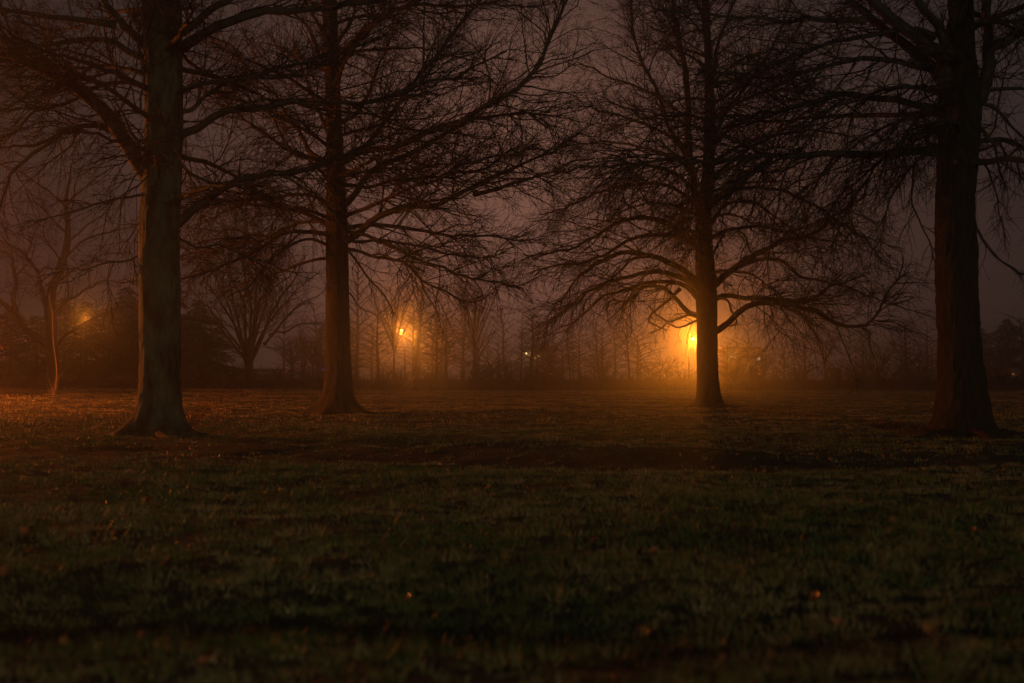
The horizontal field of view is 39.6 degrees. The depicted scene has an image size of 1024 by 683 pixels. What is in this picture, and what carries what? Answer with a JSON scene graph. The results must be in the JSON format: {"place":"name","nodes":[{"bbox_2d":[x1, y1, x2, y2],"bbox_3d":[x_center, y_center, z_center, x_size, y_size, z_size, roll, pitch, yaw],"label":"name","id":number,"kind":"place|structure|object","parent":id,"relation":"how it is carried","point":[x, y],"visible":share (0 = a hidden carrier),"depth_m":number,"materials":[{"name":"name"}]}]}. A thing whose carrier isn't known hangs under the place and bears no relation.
{"place":"outdoors","nodes":[
{"label":"outdoors","id":0,"kind":"place"},
{"bbox_2d":[242,369,285,379],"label":"shed","id":1,"kind":"structure","parent":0,"point":[261,374],"depth_m":239.93,"materials":[{"name":"brown wood"}]},
{"bbox_2d":[6,380,1016,383],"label":"road","id":2,"kind":"structure","parent":0,"point":[633,380],"depth_m":157.19,"materials":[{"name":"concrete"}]},
{"bbox_2d":[350,318,392,379],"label":"bare tree","id":3,"kind":"object","parent":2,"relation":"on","point":[370,354],"visible":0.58,"depth_m":163.19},
{"bbox_2d":[0,378,1023,682],"bbox_3d":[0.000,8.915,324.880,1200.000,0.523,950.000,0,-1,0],"label":"ground","id":4,"kind":"structure","parent":0,"point":[666,458],"depth_m":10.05,"materials":[{"name":"plant"}]},
{"bbox_2d":[0,296,31,399],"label":"rust leaved tree","id":5,"kind":"object","parent":4,"relation":"on","point":[2,322],"visible":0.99,"depth_m":66.38,"materials":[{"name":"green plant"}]},
{"bbox_2d":[0,305,41,379],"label":"evergreen tree","id":6,"kind":"object","parent":4,"relation":"on","point":[11,342],"visible":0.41,"depth_m":159.77,"materials":[{"name":"plant"}]},
{"bbox_2d":[0,316,78,380],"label":"evergreen tree","id":7,"kind":"object","parent":4,"relation":"on","point":[38,347],"visible":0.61,"depth_m":149.64,"materials":[{"name":"plant"}]},
{"bbox_2d":[45,295,64,394],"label":"sapling","id":8,"kind":"object","parent":4,"relation":"on","point":[55,386],"visible":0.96,"depth_m":80.97,"materials":[{"name":"wood"}]},
{"bbox_2d":[32,297,93,378],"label":"evergreen tree","id":9,"kind":"object","parent":4,"relation":"on","point":[60,313],"visible":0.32,"depth_m":161.88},
{"bbox_2d":[0,152,138,387],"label":"maple tree","id":10,"kind":"object","parent":4,"relation":"on","point":[47,344],"visible":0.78,"depth_m":105.95,"materials":[{"name":"brown plant"}]},
{"bbox_2d":[43,300,124,380],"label":"evergreen tree","id":11,"kind":"object","parent":4,"relation":"on","point":[92,338],"visible":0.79,"depth_m":133.77,"materials":[{"name":"plant"}]},
{"bbox_2d":[67,312,138,380],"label":"evergreen tree","id":12,"kind":"object","parent":4,"relation":"on","point":[112,355],"visible":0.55,"depth_m":152.80,"materials":[{"name":"plant"}]},
{"bbox_2d":[75,287,138,376],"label":"evergreen tree","id":13,"kind":"object","parent":4,"relation":"on","point":[129,295],"visible":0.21,"depth_m":159.77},
{"bbox_2d":[120,289,207,366],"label":"evergreen tree","id":14,"kind":"object","parent":4,"relation":"on","point":[183,300],"visible":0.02,"depth_m":167.97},
{"bbox_2d":[196,656,210,664],"bbox_3d":[-1.184,1.231,5.476,0.060,0.022,0.093,-28,16,-28],"label":"fallen leaf","id":15,"kind":"object","parent":4,"relation":"on","point":[202,660],"visible":1,"depth_m":5.50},
{"bbox_2d":[181,315,228,379],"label":"evergreen tree","id":16,"kind":"object","parent":4,"relation":"on","point":[187,339],"visible":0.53,"depth_m":156.82,"materials":[{"name":"plant"}]},
{"bbox_2d":[181,301,240,377],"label":"evergreen tree","id":17,"kind":"object","parent":4,"relation":"on","point":[199,311],"visible":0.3,"depth_m":161.86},
{"bbox_2d":[191,327,257,379],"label":"evergreen tree","id":18,"kind":"object","parent":4,"relation":"on","point":[217,357],"visible":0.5,"depth_m":159.78,"materials":[{"name":"plant"}]},
{"bbox_2d":[203,356,253,384],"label":"shrub","id":19,"kind":"object","parent":4,"relation":"on","point":[227,371],"visible":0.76,"depth_m":121.92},
{"bbox_2d":[231,362,259,384],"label":"shrub","id":20,"kind":"object","parent":4,"relation":"on","point":[249,377],"visible":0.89,"depth_m":118.04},
{"bbox_2d":[241,625,256,635],"bbox_3d":[-1.278,1.421,6.963,0.029,0.077,0.119,24,9,28],"label":"fallen leaf","id":21,"kind":"object","parent":4,"relation":"on","point":[247,631],"visible":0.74,"depth_m":6.94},
{"bbox_2d":[181,171,325,382],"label":"vase tree","id":22,"kind":"object","parent":4,"relation":"on","point":[248,353],"visible":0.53,"depth_m":125.83,"materials":[{"name":"brown plant"}]},
{"bbox_2d":[260,365,304,383],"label":"shrub","id":23,"kind":"object","parent":4,"relation":"on","point":[280,377],"visible":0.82,"depth_m":122.12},
{"bbox_2d":[273,306,298,379],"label":"bare tree","id":24,"kind":"object","parent":4,"relation":"on","point":[284,354],"visible":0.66,"depth_m":149.76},
{"bbox_2d":[268,344,309,376],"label":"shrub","id":25,"kind":"object","parent":4,"relation":"on","point":[291,362],"visible":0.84,"depth_m":153.87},
{"bbox_2d":[0,0,578,437],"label":"oak tree","id":26,"kind":"object","parent":4,"relation":"on","point":[158,36],"visible":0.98,"depth_m":27.41,"materials":[{"name":"brown plant"}]},
{"bbox_2d":[266,329,322,363],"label":"bare tree","id":27,"kind":"object","parent":4,"relation":"on","point":[294,349],"visible":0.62,"depth_m":183.64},
{"bbox_2d":[290,317,310,378],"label":"bare tree","id":28,"kind":"object","parent":4,"relation":"on","point":[302,333],"visible":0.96,"depth_m":154.09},
{"bbox_2d":[281,328,324,375],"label":"bare tree","id":29,"kind":"object","parent":4,"relation":"on","point":[311,357],"visible":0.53,"depth_m":170.71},
{"bbox_2d":[294,326,314,373],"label":"bare tree","id":30,"kind":"object","parent":4,"relation":"on","point":[304,358],"visible":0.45,"depth_m":184.92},
{"bbox_2d":[301,304,324,375],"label":"bare tree","id":31,"kind":"object","parent":4,"relation":"on","point":[315,339],"visible":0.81,"depth_m":149.82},
{"bbox_2d":[276,316,354,376],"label":"bare tree","id":32,"kind":"object","parent":4,"relation":"on","point":[311,341],"visible":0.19,"depth_m":199.94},
{"bbox_2d":[309,327,359,371],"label":"bare tree","id":33,"kind":"object","parent":4,"relation":"on","point":[316,351],"visible":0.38,"depth_m":123.52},
{"bbox_2d":[305,312,369,364],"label":"bare tree","id":34,"kind":"object","parent":4,"relation":"on","point":[351,337],"visible":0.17,"depth_m":170.48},
{"bbox_2d":[349,244,376,380],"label":"bare tree","id":35,"kind":"object","parent":4,"relation":"on","point":[357,323],"visible":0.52,"depth_m":146.43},
{"bbox_2d":[353,334,397,379],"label":"bare tree","id":36,"kind":"object","parent":4,"relation":"on","point":[375,352],"visible":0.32,"depth_m":195.24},
{"bbox_2d":[364,343,396,378],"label":"bare tree","id":37,"kind":"object","parent":4,"relation":"on","point":[380,364],"visible":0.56,"depth_m":157.84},
{"bbox_2d":[360,304,401,385],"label":"bare tree","id":38,"kind":"object","parent":4,"relation":"on","point":[377,360],"visible":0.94,"depth_m":113.33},
{"bbox_2d":[363,366,405,383],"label":"shrub","id":39,"kind":"object","parent":4,"relation":"on","point":[385,379],"visible":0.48,"depth_m":120.10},
{"bbox_2d":[365,267,428,382],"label":"bare tree","id":40,"kind":"object","parent":4,"relation":"on","point":[395,339],"visible":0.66,"depth_m":136.00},
{"bbox_2d":[372,356,432,386],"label":"shrub","id":41,"kind":"object","parent":4,"relation":"on","point":[400,379],"visible":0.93,"depth_m":116.27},
{"bbox_2d":[179,0,647,414],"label":"oak tree","id":42,"kind":"object","parent":4,"relation":"on","point":[337,395],"visible":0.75,"depth_m":41.19,"materials":[{"name":"brown plant"}]},
{"bbox_2d":[370,285,458,379],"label":"bare tree","id":43,"kind":"object","parent":4,"relation":"on","point":[414,346],"visible":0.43,"depth_m":184.98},
{"bbox_2d":[398,332,447,377],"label":"bare tree","id":44,"kind":"object","parent":4,"relation":"on","point":[419,355],"visible":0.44,"depth_m":192.89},
{"bbox_2d":[400,232,450,378],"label":"bare tree","id":45,"kind":"object","parent":4,"relation":"on","point":[419,335],"visible":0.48,"depth_m":140.20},
{"bbox_2d":[396,319,459,375],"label":"bare tree","id":46,"kind":"object","parent":4,"relation":"on","point":[433,352],"visible":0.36,"depth_m":190.69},
{"bbox_2d":[409,362,456,383],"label":"shrub","id":47,"kind":"object","parent":4,"relation":"on","point":[432,376],"visible":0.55,"depth_m":124.60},
{"bbox_2d":[399,299,471,382],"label":"bare tree","id":48,"kind":"object","parent":4,"relation":"on","point":[436,360],"visible":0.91,"depth_m":125.87,"materials":[{"name":"plant"}]},
{"bbox_2d":[402,313,470,377],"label":"bare tree","id":49,"kind":"object","parent":4,"relation":"on","point":[443,342],"visible":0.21,"depth_m":197.16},
{"bbox_2d":[421,331,461,376],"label":"bare tree","id":50,"kind":"object","parent":4,"relation":"on","point":[440,354],"visible":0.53,"depth_m":157.85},
{"bbox_2d":[430,307,464,380],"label":"bare tree","id":51,"kind":"object","parent":4,"relation":"on","point":[445,350],"visible":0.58,"depth_m":130.33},
{"bbox_2d":[437,373,464,384],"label":"shrub","id":52,"kind":"object","parent":4,"relation":"on","point":[451,380],"visible":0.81,"depth_m":120.31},
{"bbox_2d":[428,315,491,379],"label":"bare tree","id":53,"kind":"object","parent":4,"relation":"on","point":[454,319],"visible":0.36,"depth_m":187.61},
{"bbox_2d":[447,286,481,379],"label":"bare tree","id":54,"kind":"object","parent":4,"relation":"on","point":[465,333],"visible":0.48,"depth_m":160.14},
{"bbox_2d":[440,315,500,367],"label":"bare tree","id":55,"kind":"object","parent":4,"relation":"on","point":[476,348],"visible":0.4,"depth_m":181.24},
{"bbox_2d":[450,362,497,385],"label":"shrub","id":56,"kind":"object","parent":4,"relation":"on","point":[474,380],"visible":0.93,"depth_m":118.91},
{"bbox_2d":[447,259,506,382],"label":"bare tree","id":57,"kind":"object","parent":4,"relation":"on","point":[474,331],"visible":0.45,"depth_m":138.07,"materials":[{"name":"plant"}]},
{"bbox_2d":[450,345,504,379],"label":"shrub","id":58,"kind":"object","parent":4,"relation":"on","point":[475,363],"visible":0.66,"depth_m":120.96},
{"bbox_2d":[465,336,515,379],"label":"bare tree","id":59,"kind":"object","parent":4,"relation":"on","point":[496,350],"visible":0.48,"depth_m":195.99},
{"bbox_2d":[462,346,523,386],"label":"shrub","id":60,"kind":"object","parent":4,"relation":"on","point":[498,363],"visible":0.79,"depth_m":119.77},
{"bbox_2d":[459,346,526,381],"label":"shrub","id":61,"kind":"object","parent":4,"relation":"on","point":[493,362],"visible":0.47,"depth_m":133.18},
{"bbox_2d":[473,359,531,388],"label":"shrub","id":62,"kind":"object","parent":4,"relation":"on","point":[507,377],"visible":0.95,"depth_m":114.33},
{"bbox_2d":[486,302,522,373],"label":"bare tree","id":63,"kind":"object","parent":4,"relation":"on","point":[503,341],"visible":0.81,"depth_m":151.84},
{"bbox_2d":[3,407,1012,497],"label":"leaf litter","id":64,"kind":"object","parent":4,"relation":"on","point":[684,477],"visible":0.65,"depth_m":22.14,"materials":[{"name":"plant"}]},
{"bbox_2d":[0,362,1023,390],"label":"undergrowth","id":65,"kind":"object","parent":4,"relation":"on","point":[359,383],"visible":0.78,"depth_m":113.98,"materials":[{"name":"plant"}]},
{"bbox_2d":[507,311,534,376],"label":"bare tree","id":66,"kind":"object","parent":4,"relation":"on","point":[522,343],"visible":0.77,"depth_m":142.80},
{"bbox_2d":[511,307,550,386],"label":"bare tree","id":67,"kind":"object","parent":4,"relation":"on","point":[532,357],"visible":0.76,"depth_m":120.19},
{"bbox_2d":[515,313,556,379],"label":"bare tree","id":68,"kind":"object","parent":4,"relation":"on","point":[537,363],"visible":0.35,"depth_m":177.99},
{"bbox_2d":[513,353,570,382],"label":"shrub","id":69,"kind":"object","parent":4,"relation":"on","point":[548,366],"visible":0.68,"depth_m":122.14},
{"bbox_2d":[510,311,578,379],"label":"bare tree","id":70,"kind":"object","parent":4,"relation":"on","point":[547,362],"visible":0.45,"depth_m":170.48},
{"bbox_2d":[528,337,587,380],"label":"bare tree","id":71,"kind":"object","parent":4,"relation":"on","point":[562,351],"visible":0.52,"depth_m":150.38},
{"bbox_2d":[554,326,578,384],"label":"bare tree","id":72,"kind":"object","parent":4,"relation":"on","point":[568,350],"visible":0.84,"depth_m":121.08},
{"bbox_2d":[553,343,599,377],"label":"bare tree","id":73,"kind":"object","parent":4,"relation":"on","point":[576,358],"visible":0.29,"depth_m":195.81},
{"bbox_2d":[555,321,605,374],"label":"bare tree","id":74,"kind":"object","parent":4,"relation":"on","point":[579,361],"visible":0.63,"depth_m":141.87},
{"bbox_2d":[584,318,610,385],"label":"bare tree","id":75,"kind":"object","parent":4,"relation":"on","point":[597,355],"visible":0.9,"depth_m":120.17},
{"bbox_2d":[576,339,621,381],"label":"bare tree","id":76,"kind":"object","parent":4,"relation":"on","point":[600,364],"visible":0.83,"depth_m":125.10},
{"bbox_2d":[578,319,630,379],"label":"bare tree","id":77,"kind":"object","parent":4,"relation":"on","point":[602,365],"visible":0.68,"depth_m":133.94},
{"bbox_2d":[585,363,632,385],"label":"shrub","id":78,"kind":"object","parent":4,"relation":"on","point":[609,380],"visible":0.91,"depth_m":115.50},
{"bbox_2d":[598,321,635,379],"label":"bare tree","id":79,"kind":"object","parent":4,"relation":"on","point":[615,362],"visible":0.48,"depth_m":179.89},
{"bbox_2d":[613,303,643,378],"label":"bare tree","id":80,"kind":"object","parent":4,"relation":"on","point":[627,355],"visible":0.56,"depth_m":132.08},
{"bbox_2d":[607,329,667,380],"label":"bare tree","id":81,"kind":"object","parent":4,"relation":"on","point":[637,356],"visible":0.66,"depth_m":153.14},
{"bbox_2d":[621,341,657,378],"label":"bare tree","id":82,"kind":"object","parent":4,"relation":"on","point":[640,358],"visible":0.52,"depth_m":184.98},
{"bbox_2d":[622,359,670,382],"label":"shrub","id":83,"kind":"object","parent":4,"relation":"on","point":[647,370],"visible":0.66,"depth_m":132.82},
{"bbox_2d":[636,372,665,385],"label":"shrub","id":84,"kind":"object","parent":4,"relation":"on","point":[645,377],"visible":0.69,"depth_m":124.17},
{"bbox_2d":[634,349,687,383],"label":"shrub","id":85,"kind":"object","parent":4,"relation":"on","point":[665,362],"visible":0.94,"depth_m":123.36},
{"bbox_2d":[648,347,687,382],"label":"shrub","id":86,"kind":"object","parent":4,"relation":"on","point":[665,366],"visible":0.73,"depth_m":134.03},
{"bbox_2d":[661,363,696,386],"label":"shrub","id":87,"kind":"object","parent":4,"relation":"on","point":[686,374],"visible":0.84,"depth_m":121.58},
{"bbox_2d":[486,0,937,407],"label":"spreading tree","id":88,"kind":"object","parent":4,"relation":"on","point":[704,282],"visible":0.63,"depth_m":51.44,"materials":[{"name":"brown plant"}]},
{"bbox_2d":[718,340,745,384],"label":"bare tree","id":89,"kind":"object","parent":4,"relation":"on","point":[727,357],"visible":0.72,"depth_m":127.88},
{"bbox_2d":[719,360,758,386],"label":"shrub","id":90,"kind":"object","parent":4,"relation":"on","point":[734,376],"visible":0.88,"depth_m":118.50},
{"bbox_2d":[720,336,757,377],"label":"bare tree","id":91,"kind":"object","parent":4,"relation":"on","point":[737,348],"visible":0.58,"depth_m":201.96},
{"bbox_2d":[736,315,759,381],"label":"bare tree","id":92,"kind":"object","parent":4,"relation":"on","point":[748,345],"visible":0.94,"depth_m":134.09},
{"bbox_2d":[737,346,781,379],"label":"bare tree","id":93,"kind":"object","parent":4,"relation":"on","point":[763,361],"visible":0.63,"depth_m":195.85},
{"bbox_2d":[753,350,772,379],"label":"bare tree","id":94,"kind":"object","parent":4,"relation":"on","point":[764,366],"visible":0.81,"depth_m":129.91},
{"bbox_2d":[528,0,1023,439],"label":"tree","id":95,"kind":"object","parent":4,"relation":"on","point":[961,89],"visible":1,"depth_m":26.95,"materials":[{"name":"brown plant"}]},
{"bbox_2d":[768,339,803,379],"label":"bare tree","id":96,"kind":"object","parent":4,"relation":"on","point":[783,366],"visible":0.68,"depth_m":143.97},
{"bbox_2d":[770,362,820,383],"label":"shrub","id":97,"kind":"object","parent":4,"relation":"on","point":[797,373],"visible":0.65,"depth_m":127.94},
{"bbox_2d":[783,331,830,378],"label":"bare tree","id":98,"kind":"object","parent":4,"relation":"on","point":[805,361],"visible":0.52,"depth_m":151.92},
{"bbox_2d":[809,590,818,602],"bbox_3d":[1.598,1.350,7.511,0.029,0.077,0.119,39,8,-7],"label":"fallen leaf","id":99,"kind":"object","parent":4,"relation":"on","point":[814,595],"visible":1,"depth_m":7.54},
{"bbox_2d":[808,322,843,378],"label":"bare tree","id":100,"kind":"object","parent":4,"relation":"on","point":[827,340],"visible":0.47,"depth_m":139.82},
{"bbox_2d":[805,355,867,385],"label":"shrub","id":101,"kind":"object","parent":4,"relation":"on","point":[829,367],"visible":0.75,"depth_m":122.56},
{"bbox_2d":[832,328,869,368],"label":"bare tree","id":102,"kind":"object","parent":4,"relation":"on","point":[849,363],"visible":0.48,"depth_m":184.98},
{"bbox_2d":[845,330,874,374],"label":"bare tree","id":103,"kind":"object","parent":4,"relation":"on","point":[861,361],"visible":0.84,"depth_m":128.36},
{"bbox_2d":[849,327,903,376],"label":"bare tree","id":104,"kind":"object","parent":4,"relation":"on","point":[882,364],"visible":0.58,"depth_m":147.66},
{"bbox_2d":[878,338,916,376],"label":"bare tree","id":105,"kind":"object","parent":4,"relation":"on","point":[897,359],"visible":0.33,"depth_m":150.01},
{"bbox_2d":[881,318,924,387],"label":"bare tree","id":106,"kind":"object","parent":4,"relation":"on","point":[905,349],"visible":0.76,"depth_m":115.31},
{"bbox_2d":[872,339,936,386],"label":"bare tree","id":107,"kind":"object","parent":4,"relation":"on","point":[903,379],"visible":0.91,"depth_m":115.00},
{"bbox_2d":[887,336,936,386],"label":"bare tree","id":108,"kind":"object","parent":4,"relation":"on","point":[919,373],"visible":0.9,"depth_m":113.54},
{"bbox_2d":[899,366,936,384],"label":"shrub","id":109,"kind":"object","parent":4,"relation":"on","point":[929,376],"visible":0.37,"depth_m":123.23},
{"bbox_2d":[900,321,936,381],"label":"bare tree","id":110,"kind":"object","parent":4,"relation":"on","point":[926,345],"visible":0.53,"depth_m":145.83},
{"bbox_2d":[923,623,936,635],"bbox_3d":[1.951,1.346,6.630,0.031,0.068,0.105,43,2,-27],"label":"fallen leaf","id":111,"kind":"object","parent":4,"relation":"on","point":[927,627],"visible":1,"depth_m":6.65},
{"bbox_2d":[980,328,1002,378],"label":"evergreen tree","id":112,"kind":"object","parent":4,"relation":"on","point":[982,333],"visible":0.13,"depth_m":214.49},
{"bbox_2d":[981,330,1020,375],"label":"bare tree","id":113,"kind":"object","parent":4,"relation":"on","point":[998,359],"visible":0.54,"depth_m":149.87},
{"bbox_2d":[982,318,1023,379],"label":"evergreen tree","id":114,"kind":"object","parent":4,"relation":"on","point":[1008,321],"visible":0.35,"depth_m":211.94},
{"bbox_2d":[987,307,1023,380],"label":"bare tree","id":115,"kind":"object","parent":4,"relation":"on","point":[1021,343],"visible":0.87,"depth_m":146.02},
{"bbox_2d":[0,0,1023,377],"label":"sky","id":116,"kind":"structure","parent":0,"point":[1002,295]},
{"bbox_2d":[522,341,557,378],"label":"house","id":117,"kind":"structure","parent":0,"point":[548,346],"depth_m":225.00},
{"bbox_2d":[719,343,762,379],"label":"house","id":118,"kind":"structure","parent":0,"point":[743,361],"depth_m":232.01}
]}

